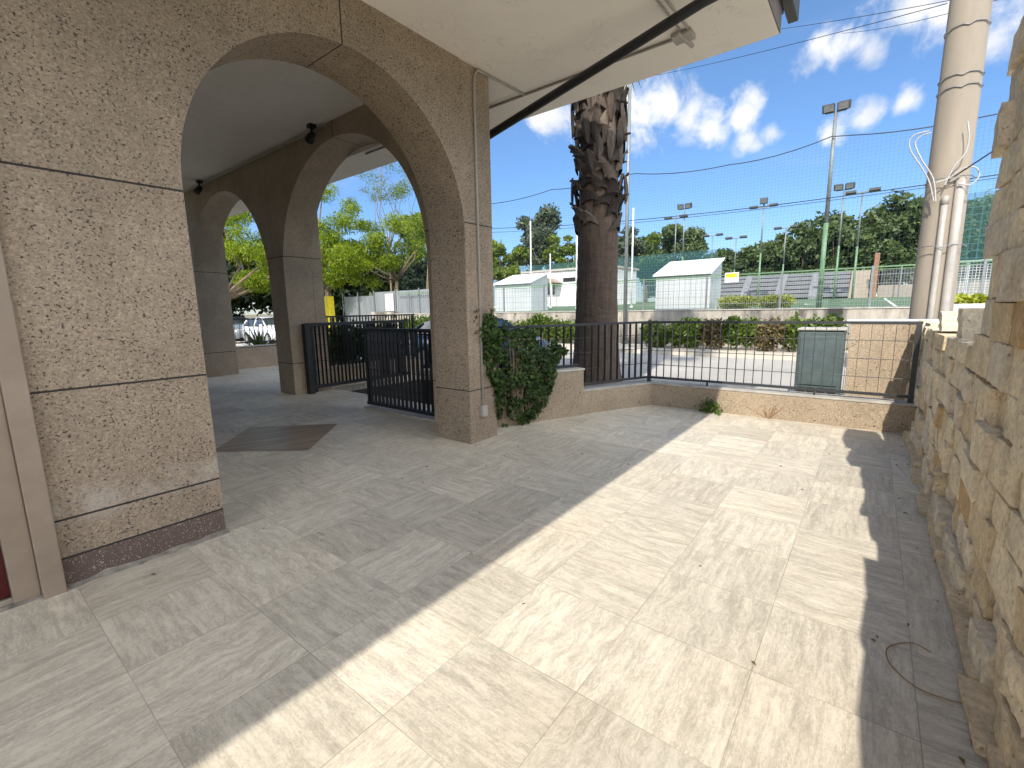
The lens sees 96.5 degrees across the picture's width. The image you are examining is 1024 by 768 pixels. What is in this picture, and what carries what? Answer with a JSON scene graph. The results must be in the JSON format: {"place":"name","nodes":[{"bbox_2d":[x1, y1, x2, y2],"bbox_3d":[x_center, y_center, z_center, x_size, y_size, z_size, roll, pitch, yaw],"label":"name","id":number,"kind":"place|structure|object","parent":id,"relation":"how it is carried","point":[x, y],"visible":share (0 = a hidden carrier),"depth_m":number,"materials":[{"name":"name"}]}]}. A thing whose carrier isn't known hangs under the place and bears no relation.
{"place":"outdoors","nodes":[
{"label":"outdoors","id":0,"kind":"place"},
{"bbox_2d":[241,314,353,390],"bbox_3d":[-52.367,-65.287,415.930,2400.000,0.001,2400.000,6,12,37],"label":"ground","id":1,"kind":"structure","parent":0,"point":[253,316],"depth_m":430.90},
{"bbox_2d":[227,260,252,310],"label":"shade tree","id":2,"kind":"object","parent":1,"relation":"on","point":[234,301],"visible":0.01,"depth_m":41.74,"materials":[{"name":"green plant"}]},
{"bbox_2d":[223,229,260,316],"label":"shade tree","id":3,"kind":"object","parent":1,"relation":"on","point":[244,305],"visible":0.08,"depth_m":49.78,"materials":[{"name":"green plant"}]},
{"bbox_2d":[224,211,270,299],"bbox_3d":[-16.782,-6.652,26.923,9.905,8.334,7.716,6,12,37],"label":"robinia tree","id":4,"kind":"object","parent":1,"relation":"on","point":[254,280],"visible":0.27,"depth_m":26.55,"materials":[{"name":"green plant"}]},
{"bbox_2d":[240,326,275,345],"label":"spiky plant","id":5,"kind":"object","parent":1,"relation":"on","point":[257,335],"visible":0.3,"depth_m":13.93,"materials":[{"name":"green plant"}]},
{"bbox_2d":[244,258,361,318],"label":"shade tree","id":6,"kind":"object","parent":1,"relation":"on","point":[262,301],"visible":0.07,"depth_m":44.86,"materials":[{"name":"green plant"}]},
{"bbox_2d":[318,183,375,331],"bbox_3d":[-12.925,-8.575,32.039,7.818,10.402,9.234,0,9,4],"label":"robinia tree","id":7,"kind":"object","parent":1,"relation":"on","point":[334,249],"visible":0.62,"depth_m":29.68,"materials":[{"name":"green plant"}]},
{"bbox_2d":[320,235,397,321],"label":"shade tree","id":8,"kind":"object","parent":1,"relation":"on","point":[354,290],"visible":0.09,"depth_m":50.07,"materials":[{"name":"green plant"}]},
{"bbox_2d":[371,311,397,325],"bbox_3d":[-8.086,-3.788,29.081,2.400,1.600,0.300,6,12,37],"label":"wall stub","id":9,"kind":"object","parent":1,"relation":"on","point":[382,313],"depth_m":28.88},
{"bbox_2d":[354,162,415,290],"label":"airy tree","id":10,"kind":"object","parent":1,"relation":"on","point":[396,193],"visible":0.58,"depth_m":40.38,"materials":[{"name":"green plant"}]},
{"bbox_2d":[342,288,429,329],"bbox_3d":[-7.807,-4.468,29.019,10.080,2.950,0.135,6,12,37],"label":"zinc fence","id":11,"kind":"object","parent":1,"relation":"on","point":[362,305],"visible":0.53,"depth_m":29.35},
{"bbox_2d":[385,294,393,310],"bbox_3d":[-7.699,-5.133,28.738,0.800,1.050,0.035,6,12,37],"label":"meter box","id":12,"kind":"object","parent":11,"relation":"attached to","point":[389,300],"visible":1,"depth_m":28.70,"materials":[{"name":"white paint"}]},
{"bbox_2d":[347,210,426,290],"bbox_3d":[-7.914,-7.541,31.052,6.470,8.389,5.350,-1,9,2],"label":"robinia tree","id":13,"kind":"object","parent":1,"relation":"on","point":[374,243],"visible":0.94,"depth_m":30.17,"materials":[{"name":"green plant"}]},
{"bbox_2d":[360,267,421,295],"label":"shade tree","id":14,"kind":"object","parent":1,"relation":"on","point":[385,286],"visible":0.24,"depth_m":44.58,"materials":[{"name":"green plant"}]},
{"bbox_2d":[384,248,427,289],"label":"shade tree","id":15,"kind":"object","parent":1,"relation":"on","point":[409,273],"visible":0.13,"depth_m":56.05,"materials":[{"name":"green plant"}]},
{"bbox_2d":[394,212,428,288],"bbox_3d":[-6.629,-9.116,37.315,5.047,9.468,6.746,-5,10,-25],"label":"pine tree","id":16,"kind":"object","parent":1,"relation":"on","point":[405,238],"visible":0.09,"depth_m":37.08,"materials":[{"name":"green plant"}]},
{"bbox_2d":[394,307,909,349],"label":"retaining wall","id":17,"kind":"structure","parent":1,"relation":"on","point":[808,313],"depth_m":16.66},
{"bbox_2d":[397,259,991,312],"bbox_3d":[13.892,-2.692,11.880,53.000,1.250,0.070,6,12,37],"label":"field fence","id":18,"kind":"object","parent":17,"relation":"on","point":[871,283],"visible":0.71,"depth_m":15.87,"materials":[{"name":"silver metal"}]},
{"bbox_2d":[725,272,738,282],"bbox_3d":[7.863,-3.812,16.362,0.460,0.340,0.033,6,12,37],"label":"sign board","id":19,"kind":"object","parent":18,"relation":"attached to","point":[732,277],"visible":1,"depth_m":16.34,"materials":[{"name":"white paint"}]},
{"bbox_2d":[351,379,430,404],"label":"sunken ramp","id":20,"kind":"structure","parent":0,"point":[363,391],"depth_m":10.76,"materials":[{"name":"concrete"}]},
{"bbox_2d":[0,366,988,767],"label":"terrace floor","id":21,"kind":"structure","parent":0,"point":[572,592],"depth_m":2.29,"materials":[{"name":"tile"}]},
{"bbox_2d":[216,424,336,450],"bbox_3d":[-2.885,0.656,5.591,1.153,0.001,1.216,-2,9,-6],"label":"floor inlay","id":22,"kind":"object","parent":21,"relation":"on","point":[287,438],"visible":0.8,"depth_m":5.56,"materials":[{"name":"brown stone"}]},
{"bbox_2d":[236,344,335,369],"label":"side wall","id":23,"kind":"structure","parent":21,"relation":"on","point":[255,356],"depth_m":12.93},
{"bbox_2d":[233,317,332,343],"bbox_3d":[-6.723,-1.585,13.641,0.050,0.776,3.125,6,12,37],"label":"terrace railing","id":24,"kind":"object","parent":23,"relation":"on","point":[257,319],"visible":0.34,"depth_m":12.94,"materials":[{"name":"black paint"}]},
{"bbox_2d":[328,307,401,365],"bbox_3d":[-3.549,-0.927,10.591,1.116,1.686,2.767,6,12,37],"label":"garden shrub","id":25,"kind":"object","parent":21,"relation":"on","point":[349,342],"visible":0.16,"depth_m":10.21,"materials":[{"name":"green plant"}]},
{"bbox_2d":[331,357,420,386],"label":"bed wall","id":26,"kind":"structure","parent":21,"relation":"on","point":[362,371],"depth_m":9.77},
{"bbox_2d":[326,314,414,364],"bbox_3d":[-3.122,-0.751,10.176,0.050,1.556,2.515,6,12,37],"label":"bed fence","id":27,"kind":"object","parent":26,"relation":"on","point":[393,315],"visible":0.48,"depth_m":9.99,"materials":[{"name":"metal"}]},
{"bbox_2d":[364,405,434,421],"bbox_3d":[-1.608,0.429,6.766,1.700,0.028,0.180,6,12,37],"label":"threshold","id":28,"kind":"object","parent":21,"relation":"on","point":[403,413],"visible":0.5,"depth_m":6.73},
{"bbox_2d":[0,0,799,612],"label":"arcade building","id":29,"kind":"structure","parent":21,"relation":"on","point":[124,124],"depth_m":2.97,"materials":[{"name":"speckled granite stone"},{"name":"painted plaster"}]},
{"bbox_2d":[0,548,10,598],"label":"door","id":30,"kind":"structure","parent":29,"relation":"in","point":[4,588],"depth_m":2.45,"materials":[{"name":"red paint"}]},
{"bbox_2d":[183,123,325,192],"bbox_3d":[-5.753,-4.139,9.052,7.600,0.048,0.028,6,12,37],"label":"ceiling cable","id":31,"kind":"object","parent":29,"relation":"attached to","point":[277,147],"visible":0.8,"depth_m":7.89,"materials":[{"name":"grey plastic"}]},
{"bbox_2d":[305,123,315,143],"bbox_3d":[-2.992,-3.715,6.802,0.141,0.308,0.246,-1,9,-2],"label":"spotlight","id":32,"kind":"object","parent":29,"relation":"attached to","point":[310,137],"visible":1,"depth_m":6.77,"materials":[{"name":"black paint"}]},
{"bbox_2d":[301,320,407,393],"bbox_3d":[-3.091,-0.622,9.380,0.120,1.318,2.350,6,12,37],"label":"gate leaf","id":33,"kind":"object","parent":29,"relation":"attached to","point":[311,368],"visible":0.77,"depth_m":8.90,"materials":[{"name":"black paint"}]},
{"bbox_2d":[362,328,434,416],"bbox_3d":[-1.614,-0.206,6.645,1.670,1.191,0.100,6,12,37],"label":"gate leaf","id":34,"kind":"object","parent":29,"relation":"attached to","point":[368,337],"visible":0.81,"depth_m":6.67,"materials":[{"name":"black paint"}]},
{"bbox_2d":[365,0,688,404],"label":"cable conduit","id":35,"kind":"object","parent":29,"relation":"attached to","point":[526,94],"visible":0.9,"depth_m":4.91,"materials":[{"name":"grey plastic"}]},
{"bbox_2d":[490,0,717,138],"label":"awning arm","id":36,"kind":"object","parent":29,"relation":"attached to","point":[666,24],"visible":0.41,"depth_m":4.15},
{"bbox_2d":[671,27,695,47],"bbox_3d":[1.592,-3.191,4.230,0.180,0.057,0.313,6,12,37],"label":"soffit bracket","id":37,"kind":"object","parent":29,"relation":"attached to","point":[686,37],"visible":1,"depth_m":4.19,"materials":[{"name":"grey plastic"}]},
{"bbox_2d":[496,356,548,417],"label":"dark undergrowth","id":38,"kind":"object","parent":21,"relation":"on","point":[509,397],"visible":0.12,"depth_m":5.90,"materials":[{"name":"green plant"}]},
{"bbox_2d":[496,367,584,427],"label":"wall block","id":39,"kind":"structure","parent":21,"relation":"on","point":[565,398],"depth_m":6.29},
{"bbox_2d":[497,321,648,384],"bbox_3d":[0.866,-0.407,6.463,2.761,0.882,0.050,-6,10,-26],"label":"terrace railing","id":40,"kind":"object","parent":39,"relation":"on","point":[611,324],"visible":0.66,"depth_m":6.68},
{"bbox_2d":[473,308,569,427],"bbox_3d":[-0.040,-0.197,5.824,1.521,1.530,0.788,-9,12,-39],"label":"ivy","id":41,"kind":"object","parent":40,"relation":"hanging from","point":[525,377],"visible":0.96,"depth_m":5.78,"materials":[{"name":"green plant"}]},
{"bbox_2d":[694,397,722,415],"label":"weed","id":42,"kind":"object","parent":21,"relation":"on","point":[710,404],"visible":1,"depth_m":6.46,"materials":[{"name":"green plant"}]},
{"bbox_2d":[583,379,916,433],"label":"terrace wall","id":43,"kind":"structure","parent":21,"relation":"on","point":[882,414],"depth_m":6.15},
{"bbox_2d":[647,321,923,402],"bbox_3d":[3.369,-0.369,6.152,3.155,0.946,0.059,6,12,37],"label":"terrace railing","id":44,"kind":"object","parent":43,"relation":"on","point":[914,365],"visible":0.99,"depth_m":6.01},
{"bbox_2d":[886,642,961,703],"bbox_3d":[1.707,1.179,1.865,0.271,0.005,0.323,-4,10,-18],"label":"wire loop","id":45,"kind":"object","parent":21,"relation":"on","point":[906,679],"visible":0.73,"depth_m":1.87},
{"bbox_2d":[902,15,1023,767],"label":"stone wall","id":46,"kind":"structure","parent":21,"relation":"on","point":[963,439],"depth_m":2.12,"materials":[{"name":"stone"}]},
{"bbox_2d":[938,311,957,330],"bbox_3d":[3.885,-0.557,4.038,0.180,0.164,0.324,6,12,37],"label":"loose block","id":47,"kind":"object","parent":46,"relation":"on","point":[948,321],"depth_m":3.94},
{"bbox_2d":[956,308,983,338],"bbox_3d":[3.174,-0.419,3.144,0.170,0.205,0.344,6,12,37],"label":"loose block","id":48,"kind":"object","parent":46,"relation":"on","point":[969,320],"depth_m":3.04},
{"bbox_2d":[235,338,846,394],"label":"road","id":49,"kind":"structure","parent":0,"point":[787,365],"depth_m":11.72,"materials":[{"name":"asphalt"}]},
{"bbox_2d":[233,317,248,338],"bbox_3d":[-17.400,-3.509,28.836,4.050,1.460,2.060,6,12,37],"label":"parked car","id":50,"kind":"object","parent":49,"relation":"on","point":[237,324],"visible":0.18,"depth_m":27.83,"materials":[{"name":"grey paint"}]},
{"bbox_2d":[242,316,275,343],"bbox_3d":[-13.263,-3.022,25.394,4.050,1.460,2.060,6,12,37],"label":"parked car","id":51,"kind":"object","parent":49,"relation":"on","point":[259,324],"visible":0.39,"depth_m":24.73,"materials":[{"name":"white paint"}]},
{"bbox_2d":[409,318,554,369],"bbox_3d":[-0.905,-1.170,12.671,4.050,1.460,2.060,6,12,37],"label":"parked car","id":52,"kind":"object","parent":49,"relation":"on","point":[424,325],"visible":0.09,"depth_m":12.72,"materials":[{"name":"grey paint"}]},
{"bbox_2d":[568,79,644,385],"bbox_3d":[1.661,-5.145,8.325,5.021,10.614,5.000,6,12,37],"label":"palm tree","id":53,"kind":"object","parent":49,"relation":"on","point":[599,132],"visible":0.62,"depth_m":8.47,"materials":[{"name":"brown plant"}]},
{"bbox_2d":[794,327,847,394],"bbox_3d":[4.811,-0.260,7.161,0.620,1.235,0.530,6,12,37],"label":"utility cabinet","id":54,"kind":"object","parent":49,"relation":"on","point":[828,365],"visible":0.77,"depth_m":6.93,"materials":[{"name":"metal"}]},
{"bbox_2d":[844,319,938,399],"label":"boundary pier","id":55,"kind":"structure","parent":49,"relation":"on","point":[875,349],"depth_m":6.90,"materials":[{"name":"beige stone"}]},
{"bbox_2d":[908,0,992,318],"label":"utility pole","id":56,"kind":"object","parent":49,"relation":"on","point":[960,85],"visible":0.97,"depth_m":6.65,"materials":[{"name":"concrete"}]},
{"bbox_2d":[655,3,946,75],"bbox_3d":[5.393,-8.946,12.656,0.011,4.774,12.971,-2,9,-8],"label":"overhead cable","id":57,"kind":"object","parent":56,"relation":"attached to","point":[821,36],"visible":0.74,"depth_m":8.67,"materials":[{"name":"black paint"}]},
{"bbox_2d":[953,304,984,310],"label":"planter wall","id":58,"kind":"structure","parent":49,"relation":"on","point":[956,306],"depth_m":8.43,"materials":[{"name":"white paint"}]},
{"bbox_2d":[954,292,987,303],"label":"planter shrub","id":59,"kind":"object","parent":58,"relation":"in","point":[974,298],"visible":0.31,"depth_m":8.52,"materials":[{"name":"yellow plant"}]},
{"bbox_2d":[224,0,1023,389],"label":"sky","id":60,"kind":"structure","parent":0,"point":[769,103],"materials":[{"name":"blue"}]},
{"bbox_2d":[558,341,847,362],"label":"pavement","id":61,"kind":"structure","parent":0,"point":[723,352],"depth_m":15.10,"materials":[{"name":"concrete"}]},
{"bbox_2d":[324,296,335,327],"bbox_3d":[-12.531,-4.712,31.446,0.650,2.580,0.430,6,12,37],"label":"yellow cabinet","id":62,"kind":"object","parent":61,"relation":"on","point":[329,306],"visible":0.32,"depth_m":31.14,"materials":[{"name":"metal"}]},
{"bbox_2d":[400,313,429,336],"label":"hedge","id":63,"kind":"object","parent":61,"relation":"on","point":[422,319],"visible":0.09,"depth_m":25.03,"materials":[{"name":"green plant"}]},
{"bbox_2d":[509,313,575,343],"bbox_3d":[1.373,-2.386,20.200,4.447,1.601,1.301,6,12,37],"label":"hedge","id":64,"kind":"object","parent":61,"relation":"on","point":[541,319],"visible":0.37,"depth_m":19.79,"materials":[{"name":"green plant"}]},
{"bbox_2d":[621,83,631,343],"bbox_3d":[4.533,-6.828,17.985,0.240,10.480,0.228,6,12,37],"label":"net pole","id":65,"kind":"object","parent":61,"relation":"on","point":[627,218],"visible":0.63,"depth_m":18.02,"materials":[{"name":"metal"}]},
{"bbox_2d":[639,320,669,347],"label":"roadside shrub","id":66,"kind":"object","parent":61,"relation":"on","point":[660,334],"visible":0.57,"depth_m":16.76,"materials":[{"name":"green plant"}]},
{"bbox_2d":[666,316,702,348],"bbox_3d":[6.194,-1.782,16.281,1.433,1.284,1.155,6,12,37],"label":"roadside shrub","id":67,"kind":"object","parent":61,"relation":"on","point":[683,340],"visible":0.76,"depth_m":16.08,"materials":[{"name":"green plant"}]},
{"bbox_2d":[698,317,729,349],"bbox_3d":[6.917,-1.704,15.703,0.976,1.194,1.212,-6,11,-28],"label":"roadside shrub","id":68,"kind":"object","parent":61,"relation":"on","point":[715,334],"visible":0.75,"depth_m":15.53,"materials":[{"name":"brown plant"}]},
{"bbox_2d":[719,314,762,350],"bbox_3d":[7.572,-1.684,15.111,1.362,1.257,1.078,6,12,37],"label":"roadside shrub","id":69,"kind":"object","parent":61,"relation":"on","point":[742,331],"visible":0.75,"depth_m":15.00,"materials":[{"name":"green plant"}]},
{"bbox_2d":[747,315,787,351],"bbox_3d":[8.226,-1.578,14.693,1.220,1.274,1.065,6,12,37],"label":"roadside shrub","id":70,"kind":"object","parent":61,"relation":"on","point":[770,330],"visible":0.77,"depth_m":14.49,"materials":[{"name":"brown plant"}]},
{"bbox_2d":[779,310,848,351],"bbox_3d":[9.113,-1.553,13.964,1.973,1.379,1.212,6,12,37],"label":"roadside shrub","id":71,"kind":"object","parent":61,"relation":"on","point":[790,328],"visible":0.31,"depth_m":13.96,"materials":[{"name":"green plant"}]},
{"bbox_2d":[494,295,985,311],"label":"sports field","id":72,"kind":"structure","parent":0,"point":[797,304],"depth_m":24.55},
{"bbox_2d":[492,243,533,281],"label":"young tree","id":73,"kind":"object","parent":72,"relation":"on","point":[503,273],"visible":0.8,"depth_m":60.57,"materials":[{"name":"green plant"}]},
{"bbox_2d":[493,273,549,310],"bbox_3d":[0.540,-5.469,27.335,2.830,2.250,1.930,6,12,37],"label":"white hut","id":74,"kind":"object","parent":72,"relation":"on","point":[515,294],"visible":0.66,"depth_m":26.69,"materials":[{"name":"paint"}]},
{"bbox_2d":[514,202,562,270],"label":"poplar tree","id":75,"kind":"object","parent":72,"relation":"on","point":[537,237],"visible":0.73,"depth_m":68.85,"materials":[{"name":"green plant"}]},
{"bbox_2d":[541,232,575,269],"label":"leafy tree","id":76,"kind":"object","parent":72,"relation":"on","point":[559,260],"visible":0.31,"depth_m":66.88,"materials":[{"name":"green plant"}]},
{"bbox_2d":[521,265,638,305],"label":"white house","id":77,"kind":"structure","parent":72,"relation":"on","point":[566,299],"depth_m":45.66,"materials":[{"name":"white paint"},{"name":"glass"},{"name":"roof tiles"}]},
{"bbox_2d":[494,249,715,301],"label":"windbreak","id":78,"kind":"object","parent":72,"relation":"on","point":[639,258],"visible":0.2,"depth_m":51.54,"materials":[{"name":"teal"}]},
{"bbox_2d":[630,208,633,307],"bbox_3d":[7.006,-7.288,26.631,0.166,5.646,0.166,2,10,15],"label":"net support","id":79,"kind":"object","parent":72,"relation":"on","point":[632,256],"visible":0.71,"depth_m":26.61,"materials":[{"name":"white paint"}]},
{"bbox_2d":[617,226,646,273],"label":"leafy tree","id":80,"kind":"object","parent":72,"relation":"on","point":[637,248],"visible":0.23,"depth_m":60.37,"materials":[{"name":"green plant"}]},
{"bbox_2d":[633,231,668,300],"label":"leafy tree","id":81,"kind":"object","parent":72,"relation":"on","point":[653,237],"visible":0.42,"depth_m":61.73,"materials":[{"name":"green plant"}]},
{"bbox_2d":[640,255,672,297],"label":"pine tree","id":82,"kind":"object","parent":72,"relation":"on","point":[650,274],"visible":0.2,"depth_m":63.11,"materials":[{"name":"green plant"}]},
{"bbox_2d":[642,223,708,266],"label":"pine tree","id":83,"kind":"object","parent":72,"relation":"on","point":[698,242],"visible":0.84,"depth_m":57.33,"materials":[{"name":"green plant"}]},
{"bbox_2d":[677,203,691,260],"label":"floodlight mast","id":84,"kind":"object","parent":72,"relation":"on","point":[687,206],"visible":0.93,"depth_m":42.46,"materials":[{"name":"metal"}]},
{"bbox_2d":[653,258,724,309],"bbox_3d":[7.446,-4.207,19.333,2.380,2.150,1.830,6,12,37],"label":"white hut","id":85,"kind":"object","parent":72,"relation":"on","point":[709,268],"visible":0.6,"depth_m":18.84,"materials":[{"name":"paint"}]},
{"bbox_2d":[715,248,752,276],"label":"pine tree","id":86,"kind":"object","parent":72,"relation":"on","point":[740,264],"visible":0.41,"depth_m":55.70,"materials":[{"name":"green plant"}]},
{"bbox_2d":[714,294,759,308],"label":"field bush","id":87,"kind":"object","parent":72,"relation":"on","point":[743,305],"visible":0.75,"depth_m":17.61,"materials":[{"name":"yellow plant"}]},
{"bbox_2d":[732,242,771,275],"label":"tree","id":88,"kind":"object","parent":72,"relation":"on","point":[755,249],"visible":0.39,"depth_m":53.31,"materials":[{"name":"green plant"}]},
{"bbox_2d":[749,197,777,296],"bbox_3d":[21.203,-11.387,39.005,2.100,8.489,0.400,6,12,37],"label":"floodlight mast","id":89,"kind":"object","parent":72,"relation":"on","point":[765,199],"visible":0.79,"depth_m":38.78,"materials":[{"name":"metal"}]},
{"bbox_2d":[754,293,795,308],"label":"field bush","id":90,"kind":"object","parent":72,"relation":"on","point":[772,299],"visible":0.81,"depth_m":16.84,"materials":[{"name":"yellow plant"}]},
{"bbox_2d":[750,232,806,275],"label":"tree","id":91,"kind":"object","parent":72,"relation":"on","point":[779,236],"visible":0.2,"depth_m":52.52,"materials":[{"name":"green plant"}]},
{"bbox_2d":[720,268,870,299],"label":"bleachers","id":92,"kind":"object","parent":72,"relation":"on","point":[730,289],"visible":0.52,"depth_m":44.17,"materials":[{"name":"concrete"}]},
{"bbox_2d":[761,219,831,273],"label":"broadleaf tree","id":93,"kind":"object","parent":72,"relation":"on","point":[799,252],"visible":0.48,"depth_m":50.12,"materials":[{"name":"green plant"}]},
{"bbox_2d":[798,216,843,272],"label":"tree","id":94,"kind":"object","parent":72,"relation":"on","point":[814,260],"visible":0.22,"depth_m":49.92,"materials":[{"name":"green plant"}]},
{"bbox_2d":[816,99,851,307],"bbox_3d":[10.211,-5.667,14.811,0.756,6.369,0.228,6,12,37],"label":"floodlight mast","id":95,"kind":"object","parent":72,"relation":"on","point":[844,105],"visible":0.95,"depth_m":14.69,"materials":[{"name":"metal"}]},
{"bbox_2d":[397,113,999,310],"bbox_3d":[10.146,-5.354,14.869,43.004,5.615,0.072,6,12,37],"label":"ball net","id":96,"kind":"object","parent":95,"relation":"hanging from","point":[750,218],"visible":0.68,"depth_m":15.83,"materials":[{"name":"black"}]},
{"bbox_2d":[833,182,855,298],"bbox_3d":[25.515,-11.044,35.672,1.350,8.731,0.362,6,12,37],"label":"floodlight mast","id":97,"kind":"object","parent":72,"relation":"on","point":[841,186],"visible":0.91,"depth_m":35.37,"materials":[{"name":"metal"}]},
{"bbox_2d":[809,209,890,274],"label":"broadleaf tree","id":98,"kind":"object","parent":72,"relation":"on","point":[835,225],"visible":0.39,"depth_m":47.34,"materials":[{"name":"green plant"}]},
{"bbox_2d":[845,187,880,298],"bbox_3d":[26.437,-10.621,35.003,2.120,8.079,0.440,6,12,37],"label":"floodlight mast","id":99,"kind":"object","parent":72,"relation":"on","point":[855,192],"visible":0.83,"depth_m":34.83,"materials":[{"name":"metal"}]},
{"bbox_2d":[826,202,918,296],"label":"tree","id":100,"kind":"object","parent":72,"relation":"on","point":[880,211],"visible":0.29,"depth_m":46.68,"materials":[{"name":"green plant"}]},
{"bbox_2d":[871,253,879,297],"bbox_3d":[31.334,-9.332,39.437,0.350,3.806,0.350,6,12,37],"label":"brown post","id":101,"kind":"object","parent":72,"relation":"on","point":[876,262],"visible":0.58,"depth_m":39.27,"materials":[{"name":"brown wood"}]},
{"bbox_2d":[860,188,923,284],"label":"broadleaf tree","id":102,"kind":"object","parent":72,"relation":"on","point":[908,224],"visible":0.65,"depth_m":44.81,"materials":[{"name":"green plant"}]},
{"bbox_2d":[888,201,982,284],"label":"tree","id":103,"kind":"object","parent":72,"relation":"on","point":[917,237],"visible":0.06,"depth_m":44.87,"materials":[{"name":"green plant"}]},
{"bbox_2d":[879,262,991,296],"bbox_3d":[37.388,-7.956,33.962,15.700,2.575,0.104,6,12,37],"label":"field barrier","id":104,"kind":"object","parent":72,"relation":"on","point":[913,275],"visible":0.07,"depth_m":37.78,"materials":[{"name":"silver metal"}]},
{"bbox_2d":[957,259,991,295],"bbox_3d":[21.578,-4.752,20.816,3.420,1.803,0.286,6,12,37],"label":"football goal","id":105,"kind":"object","parent":72,"relation":"on","point":[966,278],"visible":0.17,"depth_m":21.10,"materials":[{"name":"white paint"}]},
{"bbox_2d":[957,197,992,281],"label":"windbreak","id":106,"kind":"object","parent":72,"relation":"on","point":[974,231],"visible":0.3,"depth_m":41.81,"materials":[{"name":"green fabric"}]},
{"bbox_2d":[960,190,995,262],"bbox_3d":[20.576,-6.502,18.616,4.300,2.900,0.001,6,12,37],"label":"windbreak","id":107,"kind":"object","parent":72,"relation":"on","point":[980,228],"depth_m":19.35,"materials":[{"name":"teal"}]},
{"bbox_2d":[877,281,989,296],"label":"kerb wall","id":108,"kind":"structure","parent":0,"point":[889,287],"depth_m":39.00,"materials":[{"name":"concrete"}]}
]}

